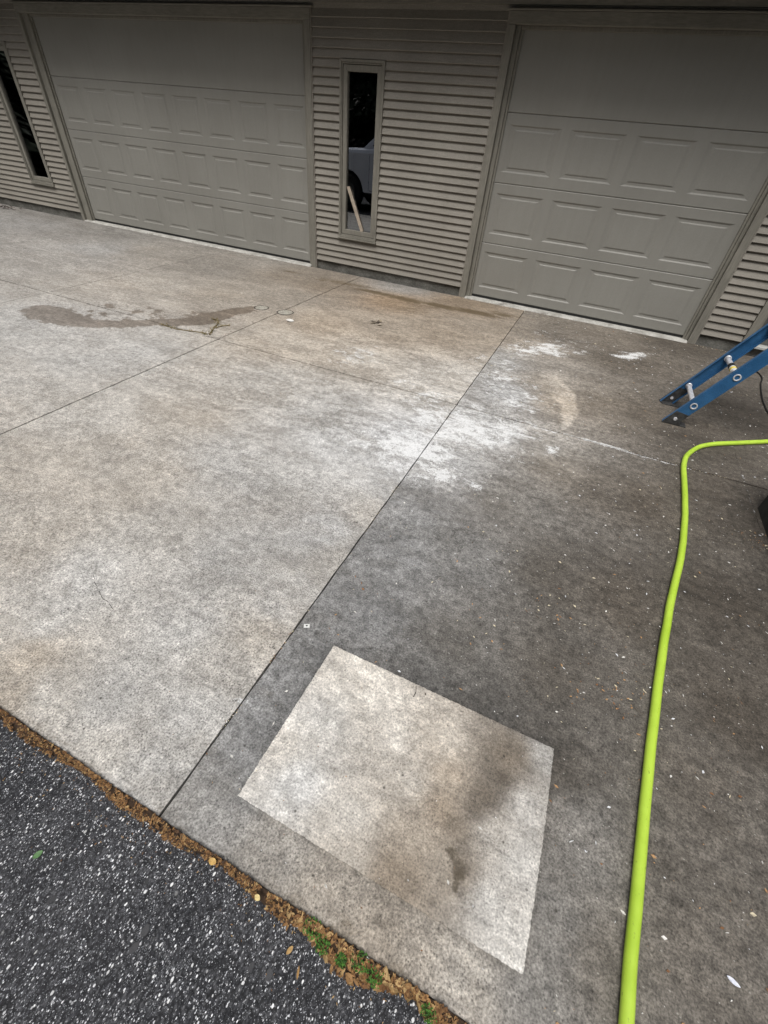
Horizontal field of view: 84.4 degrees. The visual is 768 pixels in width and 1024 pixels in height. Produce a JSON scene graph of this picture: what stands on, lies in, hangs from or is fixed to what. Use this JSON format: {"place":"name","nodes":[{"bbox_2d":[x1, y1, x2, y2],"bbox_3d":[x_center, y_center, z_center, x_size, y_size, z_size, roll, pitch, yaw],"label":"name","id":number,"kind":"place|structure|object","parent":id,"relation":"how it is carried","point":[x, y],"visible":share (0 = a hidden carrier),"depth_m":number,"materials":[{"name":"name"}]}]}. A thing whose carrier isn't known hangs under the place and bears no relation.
{"place":"outdoors","nodes":[
{"label":"outdoors","id":0,"kind":"place"},
{"bbox_2d":[0,720,430,1023],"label":"asphalt lane","id":1,"kind":"structure","parent":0,"point":[106,930],"depth_m":1.00,"materials":[{"name":"black asphalt"}]},
{"bbox_2d":[32,850,42,858],"bbox_3d":[-0.886,0.877,1.083,0.014,0.004,0.021,20,43,15],"label":"leaf","id":2,"kind":"object","parent":1,"relation":"on","point":[37,854],"visible":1,"depth_m":1.08,"materials":[{"name":"green plant"}]},
{"bbox_2d":[0,709,466,1023],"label":"soil strip","id":3,"kind":"object","parent":1,"relation":"on","point":[262,892],"visible":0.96,"depth_m":1.11,"materials":[{"name":"brown soil"}]},
{"bbox_2d":[334,952,346,969],"bbox_3d":[-0.099,1.024,0.967,0.030,0.026,0.026,20,43,15],"label":"weed tuft","id":4,"kind":"object","parent":3,"relation":"on","point":[338,961],"visible":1,"depth_m":0.96,"materials":[{"name":"green plant"}]},
{"bbox_2d":[0,708,466,1023],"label":"leaf litter","id":5,"kind":"object","parent":1,"relation":"on","point":[395,986],"visible":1,"depth_m":1.02,"materials":[{"name":"brown plant"}]},
{"bbox_2d":[209,858,215,864],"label":"leaf","id":6,"kind":"object","parent":5,"relation":"on","point":[212,861],"visible":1,"depth_m":1.07,"materials":[{"name":"plant"}]},
{"bbox_2d":[255,894,259,900],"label":"leaf","id":7,"kind":"object","parent":5,"relation":"on","point":[257,897],"visible":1,"depth_m":1.03,"materials":[{"name":"beige plant"}]},
{"bbox_2d":[303,916,320,939],"bbox_3d":[-0.169,0.985,1.002,0.044,0.027,0.042,-1,42,-8],"label":"weed tuft","id":8,"kind":"object","parent":5,"relation":"on","point":[311,935],"visible":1,"depth_m":0.99,"materials":[{"name":"green plant"}]},
{"bbox_2d":[314,934,330,955],"bbox_3d":[-0.144,1.006,0.982,0.039,0.027,0.036,20,43,15],"label":"weed tuft","id":9,"kind":"object","parent":5,"relation":"on","point":[327,942],"visible":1,"depth_m":0.98,"materials":[{"name":"green plant"}]},
{"bbox_2d":[351,950,368,973],"bbox_3d":[-0.056,1.027,0.968,0.044,0.026,0.038,20,43,15],"label":"weed tuft","id":10,"kind":"object","parent":5,"relation":"on","point":[354,965],"visible":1,"depth_m":0.96,"materials":[{"name":"green plant"}]},
{"bbox_2d":[365,964,383,988],"bbox_3d":[-0.023,1.044,0.953,0.043,0.027,0.037,20,43,15],"label":"weed tuft","id":11,"kind":"object","parent":5,"relation":"on","point":[370,980],"visible":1,"depth_m":0.95,"materials":[{"name":"green plant"}]},
{"bbox_2d":[420,1002,436,1023],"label":"weed tuft","id":12,"kind":"object","parent":5,"relation":"on","point":[429,1012],"visible":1,"depth_m":0.91,"materials":[{"name":"green plant"}]},
{"bbox_2d":[286,946,292,954],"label":"leaf","id":13,"kind":"object","parent":1,"relation":"on","point":[289,949],"visible":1,"depth_m":0.98,"materials":[{"name":"plant"}]},
{"bbox_2d":[0,204,767,1023],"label":"driveway","id":14,"kind":"structure","parent":0,"point":[146,510],"depth_m":1.85,"materials":[{"name":"concrete"}]},
{"bbox_2d":[0,205,21,209],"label":"dry leaf pile","id":15,"kind":"object","parent":14,"relation":"on","point":[4,206],"visible":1,"depth_m":7.04,"materials":[{"name":"plant"}]},
{"bbox_2d":[161,323,207,334],"bbox_3d":[-1.740,-1.598,3.691,0.509,0.028,0.080,15,42,10],"label":"dry twig","id":16,"kind":"object","parent":14,"relation":"on","point":[171,327],"visible":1,"depth_m":3.69,"materials":[{"name":"brown wood"}]},
{"bbox_2d":[208,316,219,334],"bbox_3d":[-1.522,-1.683,3.807,0.107,0.027,0.456,-6,43,-13],"label":"weed","id":17,"kind":"object","parent":14,"relation":"on","point":[214,326],"visible":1,"depth_m":3.80,"materials":[{"name":"green plant"}]},
{"bbox_2d":[254,305,268,309],"bbox_3d":[-1.240,-2.064,4.288,0.148,0.012,0.150,20,43,15],"label":"drain cover","id":18,"kind":"object","parent":14,"relation":"on","point":[260,307],"visible":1,"depth_m":4.28,"materials":[{"name":"metal"}]},
{"bbox_2d":[277,310,293,314],"bbox_3d":[-0.989,-1.994,4.237,0.168,0.012,0.170,20,43,15],"label":"drain cover","id":19,"kind":"object","parent":14,"relation":"on","point":[284,312],"visible":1,"depth_m":4.22,"materials":[{"name":"metal"}]},
{"bbox_2d":[93,497,622,608],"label":"hairline cracks","id":20,"kind":"object","parent":14,"relation":"on","point":[112,608],"visible":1,"depth_m":1.70,"materials":[{"name":"grey concrete"}]},
{"bbox_2d":[5,252,727,753],"bbox_3d":[-1.090,-1.351,3.498,7.801,0.047,5.346,20,43,15],"label":"grit","id":21,"kind":"object","parent":14,"relation":"on","point":[431,400],"visible":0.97,"depth_m":2.79,"materials":[{"name":"grey gravel"}]},
{"bbox_2d":[238,646,553,973],"bbox_3d":[0.065,0.774,1.261,0.810,0.009,0.533,20,43,15],"label":"concrete patch","id":22,"kind":"object","parent":14,"relation":"on","point":[397,753],"visible":1,"depth_m":1.21,"materials":[{"name":"grey concrete"}]},
{"bbox_2d":[212,328,767,1023],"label":"wood chips","id":23,"kind":"object","parent":14,"relation":"on","point":[582,654],"visible":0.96,"depth_m":1.60,"materials":[{"name":"beige wood"}]},
{"bbox_2d":[618,439,767,1023],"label":"garden hose","id":24,"kind":"object","parent":14,"relation":"on","point":[627,1007],"visible":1,"depth_m":1.25,"materials":[{"name":"green rubber"}]},
{"bbox_2d":[659,323,767,427],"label":"ladder","id":25,"kind":"object","parent":14,"relation":"on","point":[735,377],"visible":1,"depth_m":2.94,"materials":[{"name":"metal"}]},
{"bbox_2d":[727,975,740,987],"bbox_3d":[0.815,1.094,0.987,0.030,0.006,0.010,29,46,24],"label":"petal","id":26,"kind":"object","parent":14,"relation":"on","point":[732,980],"visible":1,"depth_m":0.99,"materials":[{"name":"white plant"}]},
{"bbox_2d":[757,371,767,412],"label":"power cable","id":27,"kind":"object","parent":14,"relation":"on","point":[761,392],"visible":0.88,"depth_m":3.60,"materials":[{"name":"black rubber"}]},
{"bbox_2d":[758,496,767,536],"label":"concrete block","id":28,"kind":"structure","parent":14,"relation":"on","point":[763,509],"depth_m":2.30,"materials":[{"name":"black concrete"}]},
{"bbox_2d":[0,0,767,355],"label":"garage","id":29,"kind":"structure","parent":0,"point":[600,162],"depth_m":4.49,"materials":[{"name":"beige"}]},
{"bbox_2d":[0,41,54,187],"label":"window","id":30,"kind":"structure","parent":29,"relation":"in","point":[7,97],"depth_m":6.34,"materials":[{"name":"beige wood"}]},
{"bbox_2d":[33,17,309,262],"bbox_3d":[-2.716,-4.839,5.563,4.110,2.155,0.040,20,43,15],"label":"garage door","id":31,"kind":"structure","parent":29,"relation":"in","point":[257,202],"depth_m":5.39,"materials":[{"name":"beige paint"}]},
{"bbox_2d":[347,186,362,231],"bbox_3d":[-0.346,-3.626,5.076,0.235,0.431,0.014,19,43,15],"label":"wooden stake","id":32,"kind":"object","parent":29,"relation":"on","point":[354,208],"visible":1,"depth_m":5.06,"materials":[{"name":"beige wood"}]},
{"bbox_2d":[338,58,385,244],"bbox_3d":[-0.246,-3.979,4.794,0.522,1.560,0.192,20,43,15],"label":"window","id":33,"kind":"structure","parent":29,"relation":"in","point":[347,68],"depth_m":4.67,"materials":[{"name":"beige wood"}]},
{"bbox_2d":[472,30,767,337],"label":"garage door","id":34,"kind":"structure","parent":29,"relation":"in","point":[646,257],"depth_m":3.97,"materials":[{"name":"beige paint"}]}
]}

